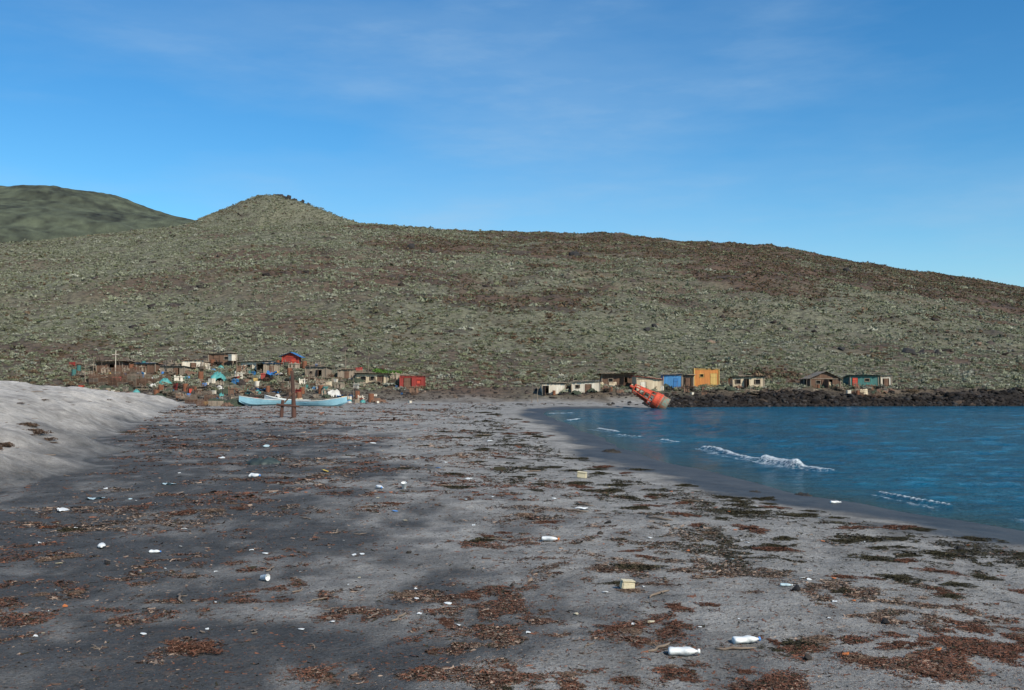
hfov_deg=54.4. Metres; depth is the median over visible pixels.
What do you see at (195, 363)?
fishing shack
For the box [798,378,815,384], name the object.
fishing shack
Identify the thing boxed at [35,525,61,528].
seaweed clump
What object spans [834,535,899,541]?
seaweed clump
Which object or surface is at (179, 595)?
driftwood stick
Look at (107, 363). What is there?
fishing shack
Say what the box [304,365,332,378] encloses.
fishing shack
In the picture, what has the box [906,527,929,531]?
seaweed clump
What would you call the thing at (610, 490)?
seaweed clump
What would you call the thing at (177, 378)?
board panel
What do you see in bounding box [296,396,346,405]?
fishing boat
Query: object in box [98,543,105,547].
plastic bottle
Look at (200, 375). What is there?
steel drum
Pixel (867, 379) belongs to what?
fishing shack
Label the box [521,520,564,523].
seaweed clump
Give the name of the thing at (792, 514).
seaweed clump
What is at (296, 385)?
board panel
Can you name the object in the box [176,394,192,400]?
plank pile
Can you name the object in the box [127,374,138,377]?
lobster trap
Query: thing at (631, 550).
seaweed clump
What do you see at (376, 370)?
green bush
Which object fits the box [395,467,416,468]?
seaweed clump
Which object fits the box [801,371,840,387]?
fishing shack
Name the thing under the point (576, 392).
net heap
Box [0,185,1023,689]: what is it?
ground
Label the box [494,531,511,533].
seaweed clump
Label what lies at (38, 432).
dry scrub
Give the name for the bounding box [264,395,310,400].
fishing boat
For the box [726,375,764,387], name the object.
fishing shack
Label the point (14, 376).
desert shrub
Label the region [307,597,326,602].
driftwood stick
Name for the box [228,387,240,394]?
board panel
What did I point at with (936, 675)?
seaweed clump
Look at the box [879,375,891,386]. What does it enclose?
fishing shack
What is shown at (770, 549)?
seaweed clump
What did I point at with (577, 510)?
driftwood stick
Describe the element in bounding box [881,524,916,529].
seaweed clump
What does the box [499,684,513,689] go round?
seaweed clump
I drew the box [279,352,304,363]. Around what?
fishing shack
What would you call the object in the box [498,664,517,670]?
seaweed clump
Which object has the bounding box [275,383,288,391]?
plank pile
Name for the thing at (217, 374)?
tarp
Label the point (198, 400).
lobster trap
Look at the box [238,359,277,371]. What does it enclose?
fishing shack
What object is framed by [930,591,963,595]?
seaweed clump
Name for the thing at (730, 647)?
driftwood stick
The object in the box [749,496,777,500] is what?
seaweed clump
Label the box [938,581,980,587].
seaweed clump
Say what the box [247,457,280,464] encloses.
dark tarp
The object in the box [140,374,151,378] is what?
lobster trap
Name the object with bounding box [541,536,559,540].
plastic bottle
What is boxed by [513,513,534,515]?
seaweed clump
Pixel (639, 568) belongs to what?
seaweed clump
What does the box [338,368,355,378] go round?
fishing shack
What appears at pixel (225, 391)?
net heap
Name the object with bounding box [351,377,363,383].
net heap
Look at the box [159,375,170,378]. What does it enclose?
lobster trap
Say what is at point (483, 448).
seaweed clump
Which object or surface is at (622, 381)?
door
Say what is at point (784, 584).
plastic bottle
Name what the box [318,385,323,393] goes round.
steel drum
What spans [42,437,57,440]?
dry scrub
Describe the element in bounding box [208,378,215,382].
storage box
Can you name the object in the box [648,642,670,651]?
driftwood stick
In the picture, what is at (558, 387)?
fishing shack
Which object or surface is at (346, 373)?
door
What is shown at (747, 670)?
seaweed clump
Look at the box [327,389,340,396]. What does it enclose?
tarp
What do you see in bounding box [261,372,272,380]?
board panel
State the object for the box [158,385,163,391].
steel drum
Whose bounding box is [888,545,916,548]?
seaweed clump
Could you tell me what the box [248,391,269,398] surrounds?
plank pile
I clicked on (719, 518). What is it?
seaweed clump
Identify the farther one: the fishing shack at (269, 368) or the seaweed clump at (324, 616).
the fishing shack at (269, 368)
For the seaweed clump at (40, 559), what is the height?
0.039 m
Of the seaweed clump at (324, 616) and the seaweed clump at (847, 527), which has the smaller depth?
the seaweed clump at (324, 616)
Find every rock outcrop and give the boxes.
[406,243,414,248]
[569,251,579,255]
[902,348,915,354]
[916,348,927,354]
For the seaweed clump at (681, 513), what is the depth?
18.69 m
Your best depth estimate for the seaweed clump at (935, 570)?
13.50 m
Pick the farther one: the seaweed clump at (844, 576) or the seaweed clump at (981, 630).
the seaweed clump at (844, 576)
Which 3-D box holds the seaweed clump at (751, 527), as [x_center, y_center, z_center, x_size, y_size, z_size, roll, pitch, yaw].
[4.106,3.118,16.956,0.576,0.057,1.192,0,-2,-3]
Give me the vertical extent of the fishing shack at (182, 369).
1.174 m
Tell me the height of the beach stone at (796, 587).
0.088 m
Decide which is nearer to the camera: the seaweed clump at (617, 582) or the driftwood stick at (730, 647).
the driftwood stick at (730, 647)
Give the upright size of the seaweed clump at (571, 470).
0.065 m
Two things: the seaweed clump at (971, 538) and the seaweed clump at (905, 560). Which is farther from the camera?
the seaweed clump at (971, 538)
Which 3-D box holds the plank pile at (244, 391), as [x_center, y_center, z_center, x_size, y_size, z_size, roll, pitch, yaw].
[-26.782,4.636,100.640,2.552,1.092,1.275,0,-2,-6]
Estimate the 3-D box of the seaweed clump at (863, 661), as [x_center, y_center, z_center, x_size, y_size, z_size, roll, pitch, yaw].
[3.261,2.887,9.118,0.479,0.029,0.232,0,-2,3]
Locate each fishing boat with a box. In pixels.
[239,396,296,405]
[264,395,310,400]
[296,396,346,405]
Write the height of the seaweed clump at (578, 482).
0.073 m
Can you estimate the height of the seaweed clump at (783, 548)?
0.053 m
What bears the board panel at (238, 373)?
on the ground
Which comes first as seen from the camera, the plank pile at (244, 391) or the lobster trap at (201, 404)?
the lobster trap at (201, 404)
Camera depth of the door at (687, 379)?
106.37 m
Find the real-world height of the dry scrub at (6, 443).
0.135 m
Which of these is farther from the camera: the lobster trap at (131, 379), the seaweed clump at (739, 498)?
the lobster trap at (131, 379)
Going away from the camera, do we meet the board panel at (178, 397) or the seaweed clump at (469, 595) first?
the seaweed clump at (469, 595)
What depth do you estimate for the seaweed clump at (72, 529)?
17.09 m
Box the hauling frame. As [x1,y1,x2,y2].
[276,371,299,417]
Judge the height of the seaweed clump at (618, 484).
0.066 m
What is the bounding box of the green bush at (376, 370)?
[372,368,386,372]
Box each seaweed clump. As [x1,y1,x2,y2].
[30,556,64,561]
[31,592,49,596]
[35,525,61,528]
[57,527,96,531]
[61,554,83,558]
[67,590,88,594]
[164,640,223,655]
[169,510,197,515]
[189,640,223,649]
[198,508,224,511]
[229,507,249,509]
[268,481,292,483]
[309,615,343,619]
[392,591,423,598]
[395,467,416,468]
[433,617,454,622]
[441,485,477,488]
[443,472,466,475]
[460,590,481,600]
[461,536,500,541]
[471,434,491,436]
[473,447,494,449]
[481,534,498,537]
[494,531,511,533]
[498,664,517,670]
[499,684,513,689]
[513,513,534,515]
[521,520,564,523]
[529,489,543,491]
[537,466,566,467]
[556,671,579,676]
[561,469,582,471]
[567,481,592,484]
[568,484,593,487]
[579,624,651,633]
[582,468,607,469]
[588,472,612,474]
[589,465,615,467]
[594,489,624,492]
[597,580,638,585]
[601,483,633,486]
[601,563,668,571]
[612,560,660,570]
[616,588,643,593]
[616,627,646,634]
[618,495,645,499]
[618,505,650,509]
[618,549,642,551]
[625,468,654,470]
[628,642,644,648]
[632,504,666,506]
[635,554,658,558]
[644,641,657,645]
[663,601,682,610]
[666,511,701,516]
[672,484,698,486]
[673,501,694,504]
[674,677,702,682]
[691,522,704,526]
[693,601,720,606]
[711,495,735,499]
[714,516,730,520]
[718,509,752,516]
[719,503,751,505]
[720,499,754,503]
[730,496,753,500]
[731,524,770,533]
[738,506,766,508]
[738,668,761,673]
[744,510,769,513]
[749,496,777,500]
[750,547,786,550]
[751,546,805,551]
[752,510,782,514]
[757,638,828,652]
[759,502,777,504]
[759,505,791,508]
[761,543,785,546]
[766,638,782,645]
[770,536,797,540]
[783,512,819,517]
[798,513,818,516]
[799,510,824,512]
[802,635,839,643]
[820,538,860,543]
[825,574,865,578]
[830,587,855,595]
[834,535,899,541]
[836,525,881,528]
[841,653,877,662]
[843,657,887,663]
[847,553,899,561]
[857,576,885,580]
[865,546,888,549]
[872,573,927,583]
[875,639,930,649]
[879,535,919,542]
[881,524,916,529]
[885,558,917,563]
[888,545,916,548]
[894,553,922,557]
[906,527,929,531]
[908,567,967,576]
[914,668,951,684]
[917,549,970,557]
[926,586,948,591]
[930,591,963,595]
[935,593,965,599]
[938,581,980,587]
[942,549,980,551]
[943,619,966,625]
[953,536,1008,542]
[959,625,993,636]
[967,573,1003,580]
[1004,588,1023,593]
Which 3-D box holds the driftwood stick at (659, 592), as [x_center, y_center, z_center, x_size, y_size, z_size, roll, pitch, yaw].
[1.740,2.916,11.678,0.113,0.038,0.458,-1,-2,36]
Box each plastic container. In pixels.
[577,471,586,477]
[619,579,634,588]
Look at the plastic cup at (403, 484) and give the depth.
22.66 m
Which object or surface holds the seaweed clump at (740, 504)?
on the ground
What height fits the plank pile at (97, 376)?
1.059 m
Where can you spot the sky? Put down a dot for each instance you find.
(890, 133)
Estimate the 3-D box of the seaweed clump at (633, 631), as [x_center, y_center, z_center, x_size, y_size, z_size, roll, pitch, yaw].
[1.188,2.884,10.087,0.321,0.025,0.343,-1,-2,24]
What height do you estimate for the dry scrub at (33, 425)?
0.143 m
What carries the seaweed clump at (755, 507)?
on the ground
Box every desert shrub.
[5,375,21,378]
[769,383,780,387]
[906,388,918,391]
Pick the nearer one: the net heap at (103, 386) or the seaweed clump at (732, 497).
the seaweed clump at (732, 497)
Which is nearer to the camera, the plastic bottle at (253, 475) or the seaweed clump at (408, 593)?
the seaweed clump at (408, 593)
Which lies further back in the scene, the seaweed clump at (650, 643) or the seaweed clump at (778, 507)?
the seaweed clump at (778, 507)
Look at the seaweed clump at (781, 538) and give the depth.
15.83 m
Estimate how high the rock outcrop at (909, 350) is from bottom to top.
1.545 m
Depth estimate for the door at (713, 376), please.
108.34 m
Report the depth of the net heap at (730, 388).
105.59 m
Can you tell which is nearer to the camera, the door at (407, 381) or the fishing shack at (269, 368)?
the door at (407, 381)
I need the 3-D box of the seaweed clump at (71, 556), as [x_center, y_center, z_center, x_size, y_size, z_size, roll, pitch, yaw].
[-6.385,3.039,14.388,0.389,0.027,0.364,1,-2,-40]
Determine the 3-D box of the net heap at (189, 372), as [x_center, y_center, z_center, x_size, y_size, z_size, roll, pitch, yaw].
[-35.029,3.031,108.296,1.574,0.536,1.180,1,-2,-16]
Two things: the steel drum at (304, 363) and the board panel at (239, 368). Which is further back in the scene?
the steel drum at (304, 363)
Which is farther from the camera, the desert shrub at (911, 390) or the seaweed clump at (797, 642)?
the desert shrub at (911, 390)
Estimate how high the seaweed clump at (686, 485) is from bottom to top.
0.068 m
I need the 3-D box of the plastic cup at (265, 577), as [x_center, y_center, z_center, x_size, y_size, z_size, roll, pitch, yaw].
[-3.150,2.962,12.684,0.104,0.090,0.090,-7,-5,27]
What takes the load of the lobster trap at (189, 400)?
on the ground
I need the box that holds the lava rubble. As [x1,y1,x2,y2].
[0,198,1023,406]
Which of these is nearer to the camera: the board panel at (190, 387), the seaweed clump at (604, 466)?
the seaweed clump at (604, 466)
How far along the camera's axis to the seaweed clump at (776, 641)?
9.72 m
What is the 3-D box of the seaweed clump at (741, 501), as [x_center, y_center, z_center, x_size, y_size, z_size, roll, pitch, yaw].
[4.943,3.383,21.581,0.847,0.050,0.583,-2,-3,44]
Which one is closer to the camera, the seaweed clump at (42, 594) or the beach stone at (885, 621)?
the beach stone at (885, 621)
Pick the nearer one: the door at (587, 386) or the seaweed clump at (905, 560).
the seaweed clump at (905, 560)
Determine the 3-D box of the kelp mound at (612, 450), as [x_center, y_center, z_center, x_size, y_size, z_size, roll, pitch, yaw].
[3.722,3.994,37.419,0.880,0.207,0.660,-1,-2,38]
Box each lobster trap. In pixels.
[111,368,122,371]
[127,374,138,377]
[127,378,138,382]
[130,368,141,371]
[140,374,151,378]
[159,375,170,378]
[185,395,196,399]
[185,399,195,403]
[194,399,204,403]
[196,402,207,405]
[204,395,215,399]
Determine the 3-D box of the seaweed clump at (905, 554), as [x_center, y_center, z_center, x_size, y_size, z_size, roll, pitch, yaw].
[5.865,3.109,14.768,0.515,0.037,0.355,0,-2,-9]
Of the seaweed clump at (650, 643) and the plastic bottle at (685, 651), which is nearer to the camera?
the plastic bottle at (685, 651)
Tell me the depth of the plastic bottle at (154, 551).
14.64 m
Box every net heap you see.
[99,385,110,389]
[159,388,173,392]
[185,371,196,374]
[217,388,227,393]
[221,402,233,405]
[226,398,244,406]
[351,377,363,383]
[371,398,385,402]
[568,390,581,394]
[725,386,735,389]
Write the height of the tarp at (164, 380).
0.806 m
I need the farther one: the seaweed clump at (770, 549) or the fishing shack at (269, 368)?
the fishing shack at (269, 368)
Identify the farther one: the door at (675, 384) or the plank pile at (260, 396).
the door at (675, 384)
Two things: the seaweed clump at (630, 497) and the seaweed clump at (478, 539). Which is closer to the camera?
the seaweed clump at (478, 539)
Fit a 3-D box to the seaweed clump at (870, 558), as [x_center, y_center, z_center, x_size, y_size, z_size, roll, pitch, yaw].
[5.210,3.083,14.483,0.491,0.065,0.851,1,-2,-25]
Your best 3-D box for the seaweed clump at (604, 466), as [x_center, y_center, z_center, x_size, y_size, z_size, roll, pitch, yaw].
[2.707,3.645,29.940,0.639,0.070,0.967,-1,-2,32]
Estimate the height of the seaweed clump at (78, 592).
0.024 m
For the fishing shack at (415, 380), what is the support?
on the ground
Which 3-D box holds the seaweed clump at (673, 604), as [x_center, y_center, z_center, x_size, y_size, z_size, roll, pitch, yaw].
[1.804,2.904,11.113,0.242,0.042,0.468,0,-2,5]
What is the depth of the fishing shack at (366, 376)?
107.43 m
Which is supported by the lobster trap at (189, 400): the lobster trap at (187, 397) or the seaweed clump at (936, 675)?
the lobster trap at (187, 397)
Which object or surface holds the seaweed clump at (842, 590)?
on the ground
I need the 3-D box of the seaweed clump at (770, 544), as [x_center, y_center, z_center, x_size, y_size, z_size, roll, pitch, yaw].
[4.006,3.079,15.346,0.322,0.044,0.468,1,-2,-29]
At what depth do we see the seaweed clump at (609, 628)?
10.18 m
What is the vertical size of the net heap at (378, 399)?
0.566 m
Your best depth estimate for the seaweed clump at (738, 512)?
19.18 m
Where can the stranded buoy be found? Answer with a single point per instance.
(660, 401)
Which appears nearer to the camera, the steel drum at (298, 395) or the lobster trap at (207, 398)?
the lobster trap at (207, 398)
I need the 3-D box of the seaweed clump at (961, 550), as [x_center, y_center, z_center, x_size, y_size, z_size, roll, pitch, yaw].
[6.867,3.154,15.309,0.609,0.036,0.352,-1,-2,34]
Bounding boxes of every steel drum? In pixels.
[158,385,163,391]
[183,384,188,391]
[198,372,203,379]
[296,392,301,398]
[302,361,306,368]
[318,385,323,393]
[322,386,327,394]
[368,394,373,402]
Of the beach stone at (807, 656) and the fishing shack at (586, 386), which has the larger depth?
the fishing shack at (586, 386)
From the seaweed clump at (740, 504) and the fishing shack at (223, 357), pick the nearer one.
the seaweed clump at (740, 504)
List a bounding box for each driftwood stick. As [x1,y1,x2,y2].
[177,592,186,601]
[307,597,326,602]
[391,611,405,621]
[567,509,588,511]
[646,516,671,519]
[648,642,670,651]
[649,589,668,597]
[715,645,755,650]
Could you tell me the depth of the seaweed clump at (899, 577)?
12.88 m
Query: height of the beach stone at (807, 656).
0.084 m
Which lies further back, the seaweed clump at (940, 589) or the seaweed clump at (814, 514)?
the seaweed clump at (814, 514)
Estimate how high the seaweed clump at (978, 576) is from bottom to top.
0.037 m
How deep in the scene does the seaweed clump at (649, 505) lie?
20.22 m
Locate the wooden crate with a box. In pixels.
[208,401,217,405]
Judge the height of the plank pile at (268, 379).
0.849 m
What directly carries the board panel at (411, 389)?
on the ground
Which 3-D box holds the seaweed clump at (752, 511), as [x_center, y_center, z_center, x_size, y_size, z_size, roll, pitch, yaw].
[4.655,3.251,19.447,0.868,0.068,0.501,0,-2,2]
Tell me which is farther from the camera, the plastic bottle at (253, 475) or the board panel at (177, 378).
the board panel at (177, 378)
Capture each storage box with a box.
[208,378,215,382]
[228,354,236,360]
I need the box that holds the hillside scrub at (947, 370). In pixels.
[0,194,1023,392]
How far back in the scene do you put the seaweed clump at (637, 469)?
29.43 m
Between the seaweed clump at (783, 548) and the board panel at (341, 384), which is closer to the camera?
the seaweed clump at (783, 548)
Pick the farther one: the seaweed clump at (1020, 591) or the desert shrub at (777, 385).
the desert shrub at (777, 385)
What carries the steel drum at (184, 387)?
on the ground
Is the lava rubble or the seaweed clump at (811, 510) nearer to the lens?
the seaweed clump at (811, 510)
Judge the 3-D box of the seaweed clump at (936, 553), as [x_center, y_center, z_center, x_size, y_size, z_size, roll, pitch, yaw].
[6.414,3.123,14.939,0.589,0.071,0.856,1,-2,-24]
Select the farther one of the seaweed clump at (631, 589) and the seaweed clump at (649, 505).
the seaweed clump at (649, 505)
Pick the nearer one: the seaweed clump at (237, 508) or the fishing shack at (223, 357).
the seaweed clump at (237, 508)
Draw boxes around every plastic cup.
[260,574,269,580]
[401,481,406,488]
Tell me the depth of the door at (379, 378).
107.36 m
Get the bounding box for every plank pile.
[88,371,104,379]
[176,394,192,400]
[197,383,210,390]
[209,359,221,365]
[233,386,254,394]
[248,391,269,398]
[252,382,271,389]
[261,374,276,380]
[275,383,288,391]
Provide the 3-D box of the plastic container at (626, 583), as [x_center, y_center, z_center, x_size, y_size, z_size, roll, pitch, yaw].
[1.405,2.914,12.120,0.169,0.107,0.109,6,0,-14]
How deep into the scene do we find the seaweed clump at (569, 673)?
8.63 m
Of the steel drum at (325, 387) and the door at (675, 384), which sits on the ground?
the steel drum at (325, 387)
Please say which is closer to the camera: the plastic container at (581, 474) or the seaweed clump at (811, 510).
the seaweed clump at (811, 510)
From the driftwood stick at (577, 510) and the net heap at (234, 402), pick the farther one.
the net heap at (234, 402)
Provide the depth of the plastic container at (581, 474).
25.90 m
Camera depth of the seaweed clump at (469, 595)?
11.68 m
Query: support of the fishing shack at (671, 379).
on the ground
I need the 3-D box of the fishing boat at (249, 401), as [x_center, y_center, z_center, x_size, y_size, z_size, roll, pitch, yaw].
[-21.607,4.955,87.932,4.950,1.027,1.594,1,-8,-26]
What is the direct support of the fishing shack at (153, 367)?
on the ground
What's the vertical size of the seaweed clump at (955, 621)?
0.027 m
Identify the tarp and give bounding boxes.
[159,378,170,384]
[211,371,226,380]
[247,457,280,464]
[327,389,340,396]
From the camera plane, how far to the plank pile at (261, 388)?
102.94 m
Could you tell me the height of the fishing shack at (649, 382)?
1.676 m
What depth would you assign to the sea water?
40.64 m
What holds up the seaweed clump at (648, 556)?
on the ground
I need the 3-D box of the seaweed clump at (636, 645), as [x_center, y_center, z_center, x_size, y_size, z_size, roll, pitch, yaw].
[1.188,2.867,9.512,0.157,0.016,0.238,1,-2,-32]
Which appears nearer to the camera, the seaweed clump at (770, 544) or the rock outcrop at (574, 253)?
the seaweed clump at (770, 544)
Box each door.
[344,371,348,378]
[377,376,381,383]
[404,378,410,388]
[585,384,590,391]
[620,377,624,384]
[673,379,677,387]
[685,378,689,387]
[710,373,716,386]
[824,379,828,387]
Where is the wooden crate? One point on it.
(211, 403)
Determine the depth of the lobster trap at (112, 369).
105.17 m
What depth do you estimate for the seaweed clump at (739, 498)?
22.18 m
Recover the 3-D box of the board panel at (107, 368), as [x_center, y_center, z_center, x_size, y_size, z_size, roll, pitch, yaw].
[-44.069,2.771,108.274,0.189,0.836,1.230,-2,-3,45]
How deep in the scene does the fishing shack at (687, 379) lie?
106.42 m
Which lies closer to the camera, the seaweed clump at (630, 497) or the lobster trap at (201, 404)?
the seaweed clump at (630, 497)
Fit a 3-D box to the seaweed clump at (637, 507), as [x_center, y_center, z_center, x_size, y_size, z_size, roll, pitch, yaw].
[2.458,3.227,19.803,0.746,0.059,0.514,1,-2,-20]
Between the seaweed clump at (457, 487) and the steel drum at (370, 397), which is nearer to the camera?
the seaweed clump at (457, 487)
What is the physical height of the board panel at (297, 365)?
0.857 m
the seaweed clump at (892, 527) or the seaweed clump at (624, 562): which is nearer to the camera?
the seaweed clump at (624, 562)
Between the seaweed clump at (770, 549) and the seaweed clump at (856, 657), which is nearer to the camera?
the seaweed clump at (856, 657)
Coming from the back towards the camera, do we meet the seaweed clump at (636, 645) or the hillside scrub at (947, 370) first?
the hillside scrub at (947, 370)
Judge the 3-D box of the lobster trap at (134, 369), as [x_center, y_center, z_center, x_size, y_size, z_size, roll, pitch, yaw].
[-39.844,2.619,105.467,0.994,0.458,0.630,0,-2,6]
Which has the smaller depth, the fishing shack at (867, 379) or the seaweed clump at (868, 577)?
the seaweed clump at (868, 577)
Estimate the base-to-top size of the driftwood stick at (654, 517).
0.050 m
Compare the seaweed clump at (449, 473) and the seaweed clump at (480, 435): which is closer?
the seaweed clump at (449, 473)
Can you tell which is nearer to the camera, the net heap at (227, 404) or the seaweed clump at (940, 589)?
the seaweed clump at (940, 589)
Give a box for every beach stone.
[792,584,799,590]
[803,653,811,659]
[882,618,889,623]
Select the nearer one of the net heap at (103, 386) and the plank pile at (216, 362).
the net heap at (103, 386)
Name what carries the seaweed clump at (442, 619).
on the ground
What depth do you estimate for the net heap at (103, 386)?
101.75 m
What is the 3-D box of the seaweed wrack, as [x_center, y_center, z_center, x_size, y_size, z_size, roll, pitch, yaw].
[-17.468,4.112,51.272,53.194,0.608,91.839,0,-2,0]
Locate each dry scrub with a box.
[0,442,14,446]
[22,423,39,426]
[28,428,43,431]
[33,430,51,434]
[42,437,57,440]
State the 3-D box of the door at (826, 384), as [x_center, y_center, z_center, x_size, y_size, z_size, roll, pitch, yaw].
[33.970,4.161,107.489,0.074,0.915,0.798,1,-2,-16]
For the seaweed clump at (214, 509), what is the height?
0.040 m
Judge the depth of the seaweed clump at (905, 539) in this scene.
16.20 m
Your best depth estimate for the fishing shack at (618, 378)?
107.42 m
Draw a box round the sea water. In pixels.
[543,406,1023,530]
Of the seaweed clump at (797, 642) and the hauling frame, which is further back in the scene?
the hauling frame
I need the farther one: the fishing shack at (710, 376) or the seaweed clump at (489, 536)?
the fishing shack at (710, 376)
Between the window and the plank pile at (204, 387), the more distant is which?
the window
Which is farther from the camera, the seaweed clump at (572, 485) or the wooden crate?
the wooden crate
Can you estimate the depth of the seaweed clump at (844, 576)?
12.93 m
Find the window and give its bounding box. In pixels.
[416,379,421,383]
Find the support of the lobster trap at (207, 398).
on the lobster trap
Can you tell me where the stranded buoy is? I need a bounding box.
[630,384,670,408]
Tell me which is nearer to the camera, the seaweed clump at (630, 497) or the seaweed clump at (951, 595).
the seaweed clump at (951, 595)
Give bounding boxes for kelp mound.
[602,449,620,452]
[794,492,811,495]
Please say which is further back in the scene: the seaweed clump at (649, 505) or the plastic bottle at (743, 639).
the seaweed clump at (649, 505)
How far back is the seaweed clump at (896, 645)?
9.54 m
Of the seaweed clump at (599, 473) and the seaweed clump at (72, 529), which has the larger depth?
the seaweed clump at (599, 473)
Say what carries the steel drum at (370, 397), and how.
on the ground
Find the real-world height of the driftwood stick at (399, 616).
0.034 m
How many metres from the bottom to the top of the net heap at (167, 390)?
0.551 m
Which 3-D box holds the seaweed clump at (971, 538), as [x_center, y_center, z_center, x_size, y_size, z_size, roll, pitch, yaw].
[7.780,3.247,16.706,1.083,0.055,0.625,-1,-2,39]
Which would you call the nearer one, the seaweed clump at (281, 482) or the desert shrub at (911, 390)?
the seaweed clump at (281, 482)
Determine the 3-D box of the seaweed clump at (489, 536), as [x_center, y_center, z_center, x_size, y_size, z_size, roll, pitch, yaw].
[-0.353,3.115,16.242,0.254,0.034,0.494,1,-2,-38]
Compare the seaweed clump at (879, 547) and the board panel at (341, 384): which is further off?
the board panel at (341, 384)
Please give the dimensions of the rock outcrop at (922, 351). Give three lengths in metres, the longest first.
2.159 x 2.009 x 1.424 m
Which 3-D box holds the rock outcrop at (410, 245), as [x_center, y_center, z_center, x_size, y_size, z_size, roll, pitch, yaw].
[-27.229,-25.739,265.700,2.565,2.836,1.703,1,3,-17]
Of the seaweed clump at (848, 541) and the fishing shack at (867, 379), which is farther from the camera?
the fishing shack at (867, 379)
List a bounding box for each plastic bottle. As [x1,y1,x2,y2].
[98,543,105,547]
[149,550,160,552]
[248,473,260,476]
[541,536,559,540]
[668,646,699,655]
[732,635,760,643]
[780,583,792,585]
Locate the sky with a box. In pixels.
[0,0,1023,286]
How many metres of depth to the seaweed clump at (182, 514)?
18.82 m
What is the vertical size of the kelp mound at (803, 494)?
0.135 m
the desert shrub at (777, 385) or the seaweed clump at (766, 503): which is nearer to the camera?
the seaweed clump at (766, 503)
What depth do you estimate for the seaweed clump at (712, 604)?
11.17 m
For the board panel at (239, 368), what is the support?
on the ground
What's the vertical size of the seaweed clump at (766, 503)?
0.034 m
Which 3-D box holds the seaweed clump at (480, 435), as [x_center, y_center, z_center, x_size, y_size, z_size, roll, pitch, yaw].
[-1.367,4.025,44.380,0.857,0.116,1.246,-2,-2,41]
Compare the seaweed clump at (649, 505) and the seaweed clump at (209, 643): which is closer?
the seaweed clump at (209, 643)
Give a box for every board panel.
[101,367,110,372]
[174,375,182,380]
[175,393,182,399]
[186,385,195,392]
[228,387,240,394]
[234,371,244,378]
[237,365,247,371]
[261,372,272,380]
[287,381,298,389]
[288,362,299,368]
[334,382,344,388]
[390,372,399,378]
[409,385,419,392]
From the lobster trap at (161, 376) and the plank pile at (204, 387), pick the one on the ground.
the plank pile at (204, 387)
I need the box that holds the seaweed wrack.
[0,401,1023,689]
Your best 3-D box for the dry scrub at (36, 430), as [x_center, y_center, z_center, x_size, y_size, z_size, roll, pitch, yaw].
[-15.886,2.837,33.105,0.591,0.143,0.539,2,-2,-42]
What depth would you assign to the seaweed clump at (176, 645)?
9.39 m
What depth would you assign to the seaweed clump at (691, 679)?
8.58 m
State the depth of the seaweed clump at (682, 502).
21.06 m
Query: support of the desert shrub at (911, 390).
on the ground
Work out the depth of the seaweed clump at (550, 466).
29.56 m
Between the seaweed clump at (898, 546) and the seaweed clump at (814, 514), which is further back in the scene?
the seaweed clump at (814, 514)
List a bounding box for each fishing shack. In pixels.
[92,360,131,372]
[136,362,163,372]
[159,365,192,374]
[181,359,203,370]
[208,352,237,365]
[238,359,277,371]
[263,362,280,373]
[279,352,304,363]
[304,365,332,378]
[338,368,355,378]
[354,372,389,383]
[399,374,424,388]
[540,382,566,395]
[570,380,600,392]
[597,372,636,385]
[632,376,663,390]
[660,373,682,387]
[682,374,695,387]
[692,367,719,386]
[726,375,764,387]
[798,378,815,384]
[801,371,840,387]
[840,374,879,386]
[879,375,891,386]
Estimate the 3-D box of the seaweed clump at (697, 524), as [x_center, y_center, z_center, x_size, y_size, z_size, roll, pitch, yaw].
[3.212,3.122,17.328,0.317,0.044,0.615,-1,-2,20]
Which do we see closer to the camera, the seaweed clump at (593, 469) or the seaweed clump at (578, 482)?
the seaweed clump at (578, 482)
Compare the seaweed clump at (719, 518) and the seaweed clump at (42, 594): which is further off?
the seaweed clump at (719, 518)
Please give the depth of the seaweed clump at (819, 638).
9.77 m
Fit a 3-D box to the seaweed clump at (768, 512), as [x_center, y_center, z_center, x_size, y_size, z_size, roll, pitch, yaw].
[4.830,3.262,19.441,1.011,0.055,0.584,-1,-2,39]
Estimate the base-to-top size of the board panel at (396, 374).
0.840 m
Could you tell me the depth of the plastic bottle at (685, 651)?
9.21 m
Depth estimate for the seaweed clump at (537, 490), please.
22.70 m

